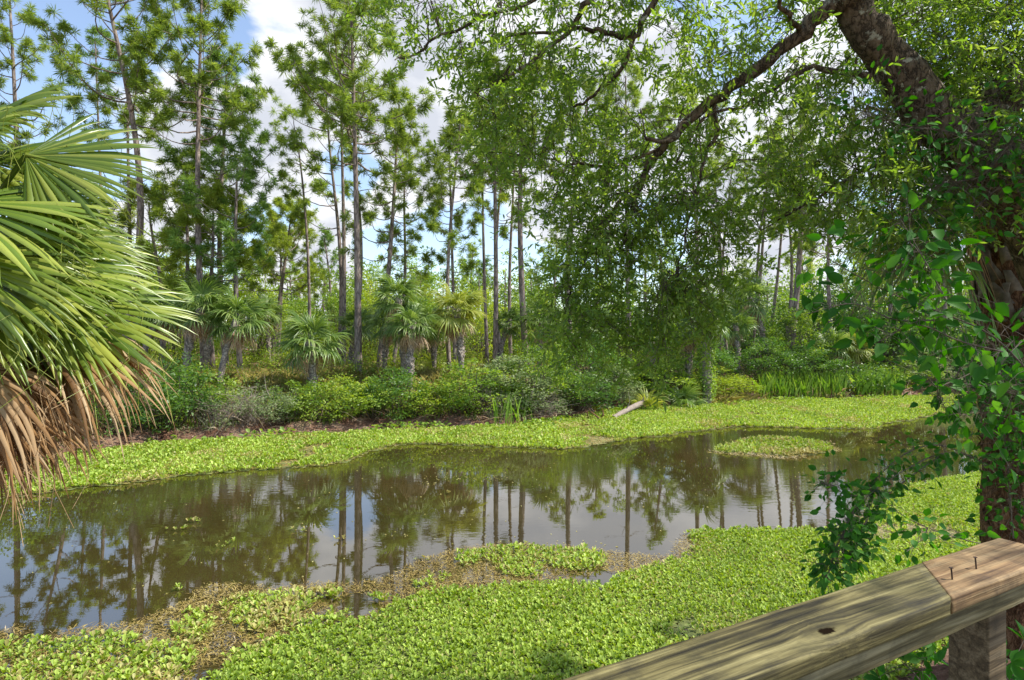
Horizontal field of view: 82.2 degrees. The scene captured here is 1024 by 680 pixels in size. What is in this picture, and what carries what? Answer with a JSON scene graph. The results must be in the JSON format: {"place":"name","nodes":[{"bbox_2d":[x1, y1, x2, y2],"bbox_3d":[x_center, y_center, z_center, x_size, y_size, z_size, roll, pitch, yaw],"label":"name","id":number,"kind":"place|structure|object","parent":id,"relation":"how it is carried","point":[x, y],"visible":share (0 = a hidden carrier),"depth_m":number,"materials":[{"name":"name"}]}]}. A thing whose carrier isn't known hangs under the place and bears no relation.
{"place":"outdoors","nodes":[
{"label":"outdoors","id":0,"kind":"place"},
{"bbox_2d":[0,392,981,679],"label":"water","id":1,"kind":"structure","parent":0,"point":[672,488],"depth_m":9.25,"materials":[{"name":"liquid"}]},
{"bbox_2d":[0,540,609,679],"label":"water lettuce","id":2,"kind":"object","parent":1,"relation":"on","point":[105,649],"visible":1,"depth_m":5.55,"materials":[{"name":"green plant"}]},
{"bbox_2d":[0,531,699,679],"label":"algae","id":3,"kind":"object","parent":1,"relation":"on","point":[325,607],"visible":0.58,"depth_m":6.25,"materials":[{"name":"plant"}]},
{"bbox_2d":[3,396,943,496],"bbox_3d":[5.200,2.744,19.598,40.880,0.151,7.914,0,0,-28],"label":"algae","id":4,"kind":"object","parent":1,"relation":"on","point":[593,438],"visible":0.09,"depth_m":15.38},
{"bbox_2d":[0,393,962,495],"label":"water lettuce","id":5,"kind":"object","parent":1,"relation":"on","point":[867,410],"visible":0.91,"depth_m":16.75,"materials":[{"name":"green plant"}]},
{"bbox_2d":[0,404,979,679],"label":"duckweed","id":6,"kind":"object","parent":1,"relation":"on","point":[578,648],"visible":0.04,"depth_m":6.01,"materials":[{"name":"plant"}]},
{"bbox_2d":[200,470,981,679],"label":"water lettuce","id":7,"kind":"object","parent":1,"relation":"on","point":[936,499],"visible":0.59,"depth_m":5.95,"materials":[{"name":"green plant"}]},
{"bbox_2d":[714,434,835,455],"bbox_3d":[6.907,2.721,15.299,3.664,0.137,2.306,0,0,-38],"label":"water lettuce","id":8,"kind":"object","parent":1,"relation":"on","point":[760,443],"visible":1,"depth_m":15.12,"materials":[{"name":"green plant"}]},
{"bbox_2d":[0,0,1023,340],"label":"sky","id":9,"kind":"structure","parent":0,"point":[273,18],"materials":[{"name":"white"}]},
{"bbox_2d":[16,341,1023,679],"bbox_3d":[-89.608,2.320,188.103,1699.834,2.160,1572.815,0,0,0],"label":"ground","id":10,"kind":"structure","parent":0,"point":[940,671],"depth_m":18.31,"materials":[{"name":"soil"}]},
{"bbox_2d":[0,0,68,181],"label":"pine tree","id":11,"kind":"object","parent":10,"relation":"on","point":[24,45],"visible":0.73,"depth_m":26.89,"materials":[{"name":"green plant"}]},
{"bbox_2d":[63,23,135,327],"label":"pine tree","id":12,"kind":"object","parent":10,"relation":"on","point":[105,32],"visible":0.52,"depth_m":28.93,"materials":[{"name":"green plant"}]},
{"bbox_2d":[0,84,201,545],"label":"fan palm","id":13,"kind":"object","parent":10,"relation":"on","point":[59,351],"visible":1,"depth_m":2.25,"materials":[{"name":"plant"}]},
{"bbox_2d":[20,0,215,360],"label":"pine tree","id":14,"kind":"object","parent":10,"relation":"on","point":[149,43],"visible":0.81,"depth_m":23.36,"materials":[{"name":"green plant"}]},
{"bbox_2d":[85,36,168,360],"bbox_3d":[-17.519,-5.967,26.651,3.250,15.217,3.093,0,0,0],"label":"pine tree","id":15,"kind":"object","parent":10,"relation":"on","point":[103,107],"visible":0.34,"depth_m":26.49,"materials":[{"name":"green plant"}]},
{"bbox_2d":[82,360,186,436],"bbox_3d":[-10.861,1.544,16.357,3.345,2.077,3.438,0,0,-31],"label":"shrub","id":16,"kind":"object","parent":10,"relation":"on","point":[143,414],"visible":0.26,"depth_m":16.15,"materials":[{"name":"green plant"}]},
{"bbox_2d":[96,176,216,368],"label":"pine tree","id":17,"kind":"object","parent":10,"relation":"on","point":[122,218],"visible":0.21,"depth_m":26.63,"materials":[{"name":"green plant"}]},
{"bbox_2d":[135,286,184,364],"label":"palm tree","id":18,"kind":"object","parent":10,"relation":"on","point":[164,324],"visible":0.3,"depth_m":22.25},
{"bbox_2d":[109,358,219,434],"bbox_3d":[-10.230,1.593,17.142,3.234,2.209,2.922,0,0,27],"label":"shrub","id":19,"kind":"object","parent":10,"relation":"on","point":[190,383],"visible":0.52,"depth_m":16.89,"materials":[{"name":"green plant"}]},
{"bbox_2d":[146,146,232,347],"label":"pine tree","id":20,"kind":"object","parent":10,"relation":"on","point":[187,167],"visible":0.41,"depth_m":25.30,"materials":[{"name":"green plant"}]},
{"bbox_2d":[113,0,275,370],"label":"pine tree","id":21,"kind":"object","parent":10,"relation":"on","point":[231,9],"visible":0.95,"depth_m":23.45,"materials":[{"name":"green plant"}]},
{"bbox_2d":[160,277,240,384],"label":"palm tree","id":22,"kind":"object","parent":10,"relation":"on","point":[202,329],"visible":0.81,"depth_m":20.29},
{"bbox_2d":[153,361,248,420],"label":"shrub","id":23,"kind":"object","parent":10,"relation":"on","point":[221,387],"visible":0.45,"depth_m":17.82,"materials":[{"name":"green plant"}]},
{"bbox_2d":[166,270,240,369],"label":"palm tree","id":24,"kind":"object","parent":10,"relation":"on","point":[207,347],"visible":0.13,"depth_m":22.88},
{"bbox_2d":[135,175,281,369],"bbox_3d":[-12.223,-2.548,24.386,4.821,8.748,4.943,0,0,32],"label":"pine tree","id":25,"kind":"object","parent":10,"relation":"on","point":[245,259],"visible":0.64,"depth_m":23.94,"materials":[{"name":"green plant"}]},
{"bbox_2d":[176,387,247,436],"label":"shrub","id":26,"kind":"object","parent":10,"relation":"on","point":[216,418],"visible":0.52,"depth_m":17.17,"materials":[{"name":"green plant"}]},
{"bbox_2d":[152,44,279,365],"bbox_3d":[-12.877,-5.686,26.112,4.875,14.914,4.526,0,0,0],"label":"pine tree","id":27,"kind":"object","parent":10,"relation":"on","point":[264,137],"visible":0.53,"depth_m":25.56,"materials":[{"name":"green plant"}]},
{"bbox_2d":[167,134,281,369],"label":"pine tree","id":28,"kind":"object","parent":10,"relation":"on","point":[234,246],"visible":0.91,"depth_m":23.00,"materials":[{"name":"green plant"}]},
{"bbox_2d":[189,375,288,428],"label":"shrub","id":29,"kind":"object","parent":10,"relation":"on","point":[250,409],"visible":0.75,"depth_m":17.44,"materials":[{"name":"green plant"}]},
{"bbox_2d":[202,284,279,384],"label":"palm tree","id":30,"kind":"object","parent":10,"relation":"on","point":[236,333],"visible":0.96,"depth_m":20.29,"materials":[{"name":"plant"}]},
{"bbox_2d":[214,266,292,360],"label":"bushy tree","id":31,"kind":"object","parent":10,"relation":"on","point":[242,293],"visible":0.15,"depth_m":36.60,"materials":[{"name":"green plant"}]},
{"bbox_2d":[241,291,287,361],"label":"palm tree","id":32,"kind":"object","parent":10,"relation":"on","point":[277,317],"visible":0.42,"depth_m":32.88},
{"bbox_2d":[238,385,308,425],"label":"shrub","id":33,"kind":"object","parent":10,"relation":"on","point":[280,417],"visible":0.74,"depth_m":17.86,"materials":[{"name":"green plant"}]},
{"bbox_2d":[238,192,323,361],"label":"pine tree","id":34,"kind":"object","parent":10,"relation":"on","point":[286,243],"visible":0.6,"depth_m":33.97,"materials":[{"name":"green plant"}]},
{"bbox_2d":[259,380,331,421],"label":"shrub","id":35,"kind":"object","parent":10,"relation":"on","point":[302,397],"visible":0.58,"depth_m":18.48,"materials":[{"name":"green plant"}]},
{"bbox_2d":[276,120,326,335],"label":"pine tree","id":36,"kind":"object","parent":10,"relation":"on","point":[295,214],"visible":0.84,"depth_m":27.97,"materials":[{"name":"green plant"}]},
{"bbox_2d":[271,309,352,393],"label":"palm tree","id":37,"kind":"object","parent":10,"relation":"on","point":[305,358],"visible":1,"depth_m":20.12,"materials":[{"name":"plant"}]},
{"bbox_2d":[268,56,363,365],"bbox_3d":[-9.530,-6.163,29.099,4.111,15.721,5.002,0,0,36],"label":"pine tree","id":38,"kind":"object","parent":10,"relation":"on","point":[285,174],"visible":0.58,"depth_m":28.77,"materials":[{"name":"green plant"}]},
{"bbox_2d":[280,374,370,423],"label":"shrub","id":39,"kind":"object","parent":10,"relation":"on","point":[326,405],"visible":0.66,"depth_m":18.54,"materials":[{"name":"green plant"}]},
{"bbox_2d":[312,223,338,329],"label":"pine tree","id":40,"kind":"object","parent":10,"relation":"on","point":[327,235],"visible":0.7,"depth_m":57.24,"materials":[{"name":"green plant"}]},
{"bbox_2d":[297,288,378,359],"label":"bushy tree","id":41,"kind":"object","parent":10,"relation":"on","point":[329,304],"visible":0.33,"depth_m":35.53,"materials":[{"name":"green plant"}]},
{"bbox_2d":[317,45,362,364],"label":"pine tree","id":42,"kind":"object","parent":10,"relation":"on","point":[343,243],"visible":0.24,"depth_m":28.04,"materials":[{"name":"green plant"}]},
{"bbox_2d":[309,372,392,417],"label":"shrub","id":43,"kind":"object","parent":10,"relation":"on","point":[350,395],"visible":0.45,"depth_m":18.99,"materials":[{"name":"green plant"}]},
{"bbox_2d":[263,0,441,372],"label":"pine tree","id":44,"kind":"object","parent":10,"relation":"on","point":[304,83],"visible":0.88,"depth_m":23.59,"materials":[{"name":"green plant"}]},
{"bbox_2d":[333,305,376,363],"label":"palm tree","id":45,"kind":"object","parent":10,"relation":"on","point":[345,322],"visible":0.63,"depth_m":26.58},
{"bbox_2d":[330,376,410,419],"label":"shrub","id":46,"kind":"object","parent":10,"relation":"on","point":[375,403],"visible":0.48,"depth_m":19.04,"materials":[{"name":"green plant"}]},
{"bbox_2d":[364,298,415,370],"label":"palm tree","id":47,"kind":"object","parent":10,"relation":"on","point":[385,352],"visible":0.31,"depth_m":23.79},
{"bbox_2d":[354,367,431,419],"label":"shrub","id":48,"kind":"object","parent":10,"relation":"on","point":[402,380],"visible":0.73,"depth_m":19.40,"materials":[{"name":"green plant"}]},
{"bbox_2d":[337,83,451,366],"bbox_3d":[-5.478,-4.876,25.783,4.789,13.567,4.344,0,0,26],"label":"pine tree","id":49,"kind":"object","parent":10,"relation":"on","point":[368,216],"visible":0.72,"depth_m":25.63,"materials":[{"name":"green plant"}]},
{"bbox_2d":[369,270,424,372],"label":"palm tree","id":50,"kind":"object","parent":10,"relation":"on","point":[400,287],"visible":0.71,"depth_m":22.35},
{"bbox_2d":[371,143,437,365],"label":"pine tree","id":51,"kind":"object","parent":10,"relation":"on","point":[427,256],"visible":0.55,"depth_m":29.84,"materials":[{"name":"green plant"}]},
{"bbox_2d":[380,301,443,390],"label":"palm tree","id":52,"kind":"object","parent":10,"relation":"on","point":[412,337],"visible":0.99,"depth_m":21.51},
{"bbox_2d":[393,380,455,416],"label":"shrub","id":53,"kind":"object","parent":10,"relation":"on","point":[421,411],"visible":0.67,"depth_m":19.46,"materials":[{"name":"green plant"}]},
{"bbox_2d":[412,371,480,421],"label":"shrub","id":54,"kind":"object","parent":10,"relation":"on","point":[435,390],"visible":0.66,"depth_m":19.62,"materials":[{"name":"green plant"}]},
{"bbox_2d":[417,93,488,366],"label":"pine tree","id":55,"kind":"object","parent":10,"relation":"on","point":[433,224],"visible":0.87,"depth_m":24.87,"materials":[{"name":"green plant"}]},
{"bbox_2d":[427,125,478,361],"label":"pine tree","id":56,"kind":"object","parent":10,"relation":"on","point":[458,223],"visible":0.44,"depth_m":28.54,"materials":[{"name":"green plant"}]},
{"bbox_2d":[103,308,811,364],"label":"undergrowth","id":57,"kind":"object","parent":10,"relation":"on","point":[215,346],"visible":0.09,"depth_m":31.49,"materials":[{"name":"green plant"}]},
{"bbox_2d":[427,280,490,375],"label":"palm tree","id":58,"kind":"object","parent":10,"relation":"on","point":[455,324],"visible":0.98,"depth_m":22.91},
{"bbox_2d":[173,360,765,412],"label":"dry grass","id":59,"kind":"structure","parent":10,"relation":"on","point":[428,375],"depth_m":22.10,"materials":[{"name":"plant"}]},
{"bbox_2d":[419,357,520,413],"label":"shrub","id":60,"kind":"object","parent":10,"relation":"on","point":[476,382],"visible":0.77,"depth_m":19.82,"materials":[{"name":"green plant"}]},
{"bbox_2d":[439,285,519,361],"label":"bushy tree","id":61,"kind":"object","parent":10,"relation":"on","point":[474,342],"visible":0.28,"depth_m":34.47,"materials":[{"name":"green plant"}]},
{"bbox_2d":[451,106,511,367],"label":"pine tree","id":62,"kind":"object","parent":10,"relation":"on","point":[500,199],"visible":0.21,"depth_m":30.04,"materials":[{"name":"green plant"}]},
{"bbox_2d":[439,56,538,367],"bbox_3d":[-0.990,-5.720,27.940,4.852,15.286,4.701,0,0,0],"label":"pine tree","id":63,"kind":"object","parent":10,"relation":"on","point":[495,312],"visible":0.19,"depth_m":27.76,"materials":[{"name":"green plant"}]},
{"bbox_2d":[116,342,869,379],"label":"undergrowth","id":64,"kind":"object","parent":10,"relation":"on","point":[259,358],"visible":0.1,"depth_m":27.63,"materials":[{"name":"green plant"}]},
{"bbox_2d":[54,355,949,445],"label":"grass","id":65,"kind":"structure","parent":10,"relation":"on","point":[190,423],"depth_m":19.75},
{"bbox_2d":[487,305,522,362],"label":"palm tree","id":66,"kind":"object","parent":10,"relation":"on","point":[508,329],"visible":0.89,"depth_m":28.04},
{"bbox_2d":[67,351,948,435],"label":"undergrowth","id":67,"kind":"object","parent":10,"relation":"on","point":[353,368],"visible":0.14,"depth_m":21.96,"materials":[{"name":"green plant"}]},
{"bbox_2d":[487,131,538,357],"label":"pine tree","id":68,"kind":"object","parent":10,"relation":"on","point":[515,203],"visible":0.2,"depth_m":32.88,"materials":[{"name":"green plant"}]},
{"bbox_2d":[491,384,539,423],"bbox_3d":[0.243,2.127,20.155,1.831,1.410,2.546,0,0,0],"label":"cattail stand","id":69,"kind":"object","parent":10,"relation":"on","point":[507,408],"visible":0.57,"depth_m":19.45,"materials":[{"name":"green plant"}]},
{"bbox_2d":[77,391,954,452],"bbox_3d":[-1.769,2.695,18.047,64.783,0.434,4.352,0,0,-28],"label":"waterweed","id":70,"kind":"object","parent":10,"relation":"on","point":[424,424],"visible":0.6,"depth_m":18.80,"materials":[{"name":"green plant"}]},
{"bbox_2d":[478,353,561,408],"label":"shrub","id":71,"kind":"object","parent":10,"relation":"on","point":[540,382],"visible":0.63,"depth_m":20.50,"materials":[{"name":"green plant"}]},
{"bbox_2d":[92,357,951,437],"bbox_3d":[-4.255,1.675,20.141,61.175,2.222,9.129,0,0,-28],"label":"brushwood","id":72,"kind":"object","parent":10,"relation":"on","point":[383,412],"visible":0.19,"depth_m":19.39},
{"bbox_2d":[474,31,582,364],"bbox_3d":[0.678,-6.441,27.855,5.366,16.783,4.894,0,0,0],"label":"pine tree","id":73,"kind":"object","parent":10,"relation":"on","point":[521,261],"visible":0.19,"depth_m":27.78,"materials":[{"name":"green plant"}]},
{"bbox_2d":[89,223,972,354],"bbox_3d":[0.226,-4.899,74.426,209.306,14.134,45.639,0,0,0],"label":"woods","id":74,"kind":"object","parent":10,"relation":"on","point":[432,279],"visible":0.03,"depth_m":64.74,"materials":[{"name":"green plant"}]},
{"bbox_2d":[501,386,573,417],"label":"shrub","id":75,"kind":"object","parent":10,"relation":"on","point":[542,410],"visible":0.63,"depth_m":20.16,"materials":[{"name":"green plant"}]},
{"bbox_2d":[485,342,590,407],"bbox_3d":[0.903,1.325,21.619,4.001,2.526,3.942,0,0,-2],"label":"shrub","id":76,"kind":"object","parent":10,"relation":"on","point":[529,356],"visible":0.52,"depth_m":20.95,"materials":[{"name":"green plant"}]},
{"bbox_2d":[518,297,563,370],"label":"palm tree","id":77,"kind":"object","parent":10,"relation":"on","point":[540,309],"visible":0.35,"depth_m":26.51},
{"bbox_2d":[529,69,631,364],"bbox_3d":[3.204,-5.583,27.799,4.915,15.218,4.797,0,0,0],"label":"pine tree","id":78,"kind":"object","parent":10,"relation":"on","point":[586,144],"visible":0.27,"depth_m":27.95,"materials":[{"name":"green plant"}]},
{"bbox_2d":[541,367,623,411],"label":"shrub","id":79,"kind":"object","parent":10,"relation":"on","point":[578,403],"visible":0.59,"depth_m":21.70,"materials":[{"name":"green plant"}]},
{"bbox_2d":[541,332,635,397],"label":"shrub","id":80,"kind":"object","parent":10,"relation":"on","point":[590,350],"visible":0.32,"depth_m":24.26,"materials":[{"name":"green plant"}]},
{"bbox_2d":[592,47,676,366],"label":"pine tree","id":81,"kind":"object","parent":10,"relation":"on","point":[628,69],"visible":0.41,"depth_m":29.91,"materials":[{"name":"green plant"}]},
{"bbox_2d":[618,359,703,396],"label":"shrub","id":82,"kind":"object","parent":10,"relation":"on","point":[686,382],"visible":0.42,"depth_m":25.20,"materials":[{"name":"green plant"}]},
{"bbox_2d":[342,0,1023,412],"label":"oak tree","id":83,"kind":"object","parent":10,"relation":"on","point":[866,26],"visible":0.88,"depth_m":3.94,"materials":[{"name":"green plant"}]},
{"bbox_2d":[790,182,1023,399],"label":"vine","id":84,"kind":"object","parent":83,"relation":"attached to","point":[955,349],"visible":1,"depth_m":2.78,"materials":[{"name":"green plant"}]},
{"bbox_2d":[827,44,1023,311],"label":"vine","id":85,"kind":"object","parent":83,"relation":"attached to","point":[961,206],"visible":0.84,"depth_m":3.59,"materials":[{"name":"green plant"}]},
{"bbox_2d":[858,499,1000,566],"bbox_3d":[2.557,1.147,3.454,0.956,0.402,0.443,0,0,-18],"label":"vine","id":86,"kind":"object","parent":83,"relation":"attached to","point":[908,534],"visible":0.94,"depth_m":3.42,"materials":[{"name":"green plant"}]},
{"bbox_2d":[863,620,1023,679],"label":"vine","id":87,"kind":"object","parent":83,"relation":"attached to","point":[1013,666],"visible":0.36,"depth_m":1.90,"materials":[{"name":"green plant"}]},
{"bbox_2d":[870,294,1023,483],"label":"vine","id":88,"kind":"object","parent":83,"relation":"attached to","point":[967,403],"visible":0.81,"depth_m":3.17,"materials":[{"name":"green plant"}]},
{"bbox_2d":[637,333,738,384],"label":"shrub","id":89,"kind":"object","parent":10,"relation":"on","point":[721,355],"visible":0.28,"depth_m":27.95,"materials":[{"name":"green plant"}]},
{"bbox_2d":[653,77,741,365],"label":"pine tree","id":90,"kind":"object","parent":10,"relation":"on","point":[718,146],"visible":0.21,"depth_m":29.63,"materials":[{"name":"green plant"}]},
{"bbox_2d":[680,286,732,403],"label":"palm tree","id":91,"kind":"object","parent":10,"relation":"on","point":[706,376],"visible":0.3,"depth_m":25.39,"materials":[{"name":"green plant"}]},
{"bbox_2d":[721,307,759,376],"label":"palm tree","id":92,"kind":"object","parent":10,"relation":"on","point":[736,335],"visible":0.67,"depth_m":30.07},
{"bbox_2d":[724,273,777,369],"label":"palm tree","id":93,"kind":"object","parent":10,"relation":"on","point":[756,311],"visible":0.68,"depth_m":31.01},
{"bbox_2d":[717,336,808,379],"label":"shrub","id":94,"kind":"object","parent":10,"relation":"on","point":[758,364],"visible":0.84,"depth_m":29.36,"materials":[{"name":"green plant"}]},
{"bbox_2d":[734,134,792,359],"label":"pine tree","id":95,"kind":"object","parent":10,"relation":"on","point":[757,233],"visible":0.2,"depth_m":35.93,"materials":[{"name":"green plant"}]},
{"bbox_2d":[748,305,848,371],"bbox_3d":[15.531,-0.028,31.622,4.763,3.832,4.834,0,0,-3],"label":"shrub","id":96,"kind":"object","parent":10,"relation":"on","point":[773,331],"visible":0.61,"depth_m":30.99,"materials":[{"name":"green plant"}]},
{"bbox_2d":[752,367,850,398],"bbox_3d":[13.948,2.035,28.168,5.647,1.631,2.133,0,0,-6],"label":"cattail stand","id":97,"kind":"object","parent":10,"relation":"on","point":[805,385],"visible":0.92,"depth_m":27.73,"materials":[{"name":"green plant"}]},
{"bbox_2d":[751,85,853,349],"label":"pine tree","id":98,"kind":"object","parent":10,"relation":"on","point":[796,294],"visible":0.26,"depth_m":32.74,"materials":[{"name":"green plant"}]},
{"bbox_2d":[763,345,853,380],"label":"shrub","id":99,"kind":"object","parent":10,"relation":"on","point":[810,356],"visible":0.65,"depth_m":29.16,"materials":[{"name":"green plant"}]},
{"bbox_2d":[784,137,872,365],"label":"pine tree","id":100,"kind":"object","parent":10,"relation":"on","point":[807,248],"visible":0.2,"depth_m":32.90,"materials":[{"name":"green plant"}]},
{"bbox_2d":[775,276,891,363],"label":"bushy tree","id":101,"kind":"object","parent":10,"relation":"on","point":[811,294],"visible":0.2,"depth_m":35.29,"materials":[{"name":"green plant"}]},
{"bbox_2d":[811,358,892,393],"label":"shrub","id":102,"kind":"object","parent":10,"relation":"on","point":[867,374],"visible":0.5,"depth_m":28.69,"materials":[{"name":"green plant"}]},
{"bbox_2d":[847,367,907,396],"bbox_3d":[18.232,2.044,29.072,4.425,1.599,1.775,0,0,-22],"label":"cattail stand","id":103,"kind":"object","parent":10,"relation":"on","point":[866,388],"visible":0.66,"depth_m":28.63,"materials":[{"name":"green plant"}]},
{"bbox_2d":[824,310,933,370],"bbox_3d":[20.649,0.126,33.392,6.022,3.606,6.189,0,0,9],"label":"shrub","id":104,"kind":"object","parent":10,"relation":"on","point":[887,352],"visible":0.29,"depth_m":32.37,"materials":[{"name":"green plant"}]},
{"bbox_2d":[822,51,1023,658],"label":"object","id":105,"kind":"object","parent":10,"relation":"on","point":[996,279],"visible":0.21,"depth_m":4.66,"materials":[{"name":"plant"}]},
{"bbox_2d":[799,431,1011,595],"bbox_3d":[2.800,1.151,4.097,2.207,1.040,0.539,0,0,-28],"label":"vine","id":106,"kind":"object","parent":105,"relation":"attached to","point":[855,531],"visible":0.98,"depth_m":3.82,"materials":[{"name":"green plant"}]},
{"bbox_2d":[890,304,1023,538],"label":"vine","id":107,"kind":"object","parent":105,"relation":"attached to","point":[1008,445],"visible":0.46,"depth_m":4.44,"materials":[{"name":"green plant"}]},
{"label":"deck","id":108,"kind":"structure","parent":10,"relation":"on","visible":0},
{"bbox_2d":[563,538,1023,679],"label":"wooden railing","id":109,"kind":"object","parent":108,"relation":"on","point":[964,600],"visible":1,"depth_m":1.16,"materials":[{"name":"brown wood"}]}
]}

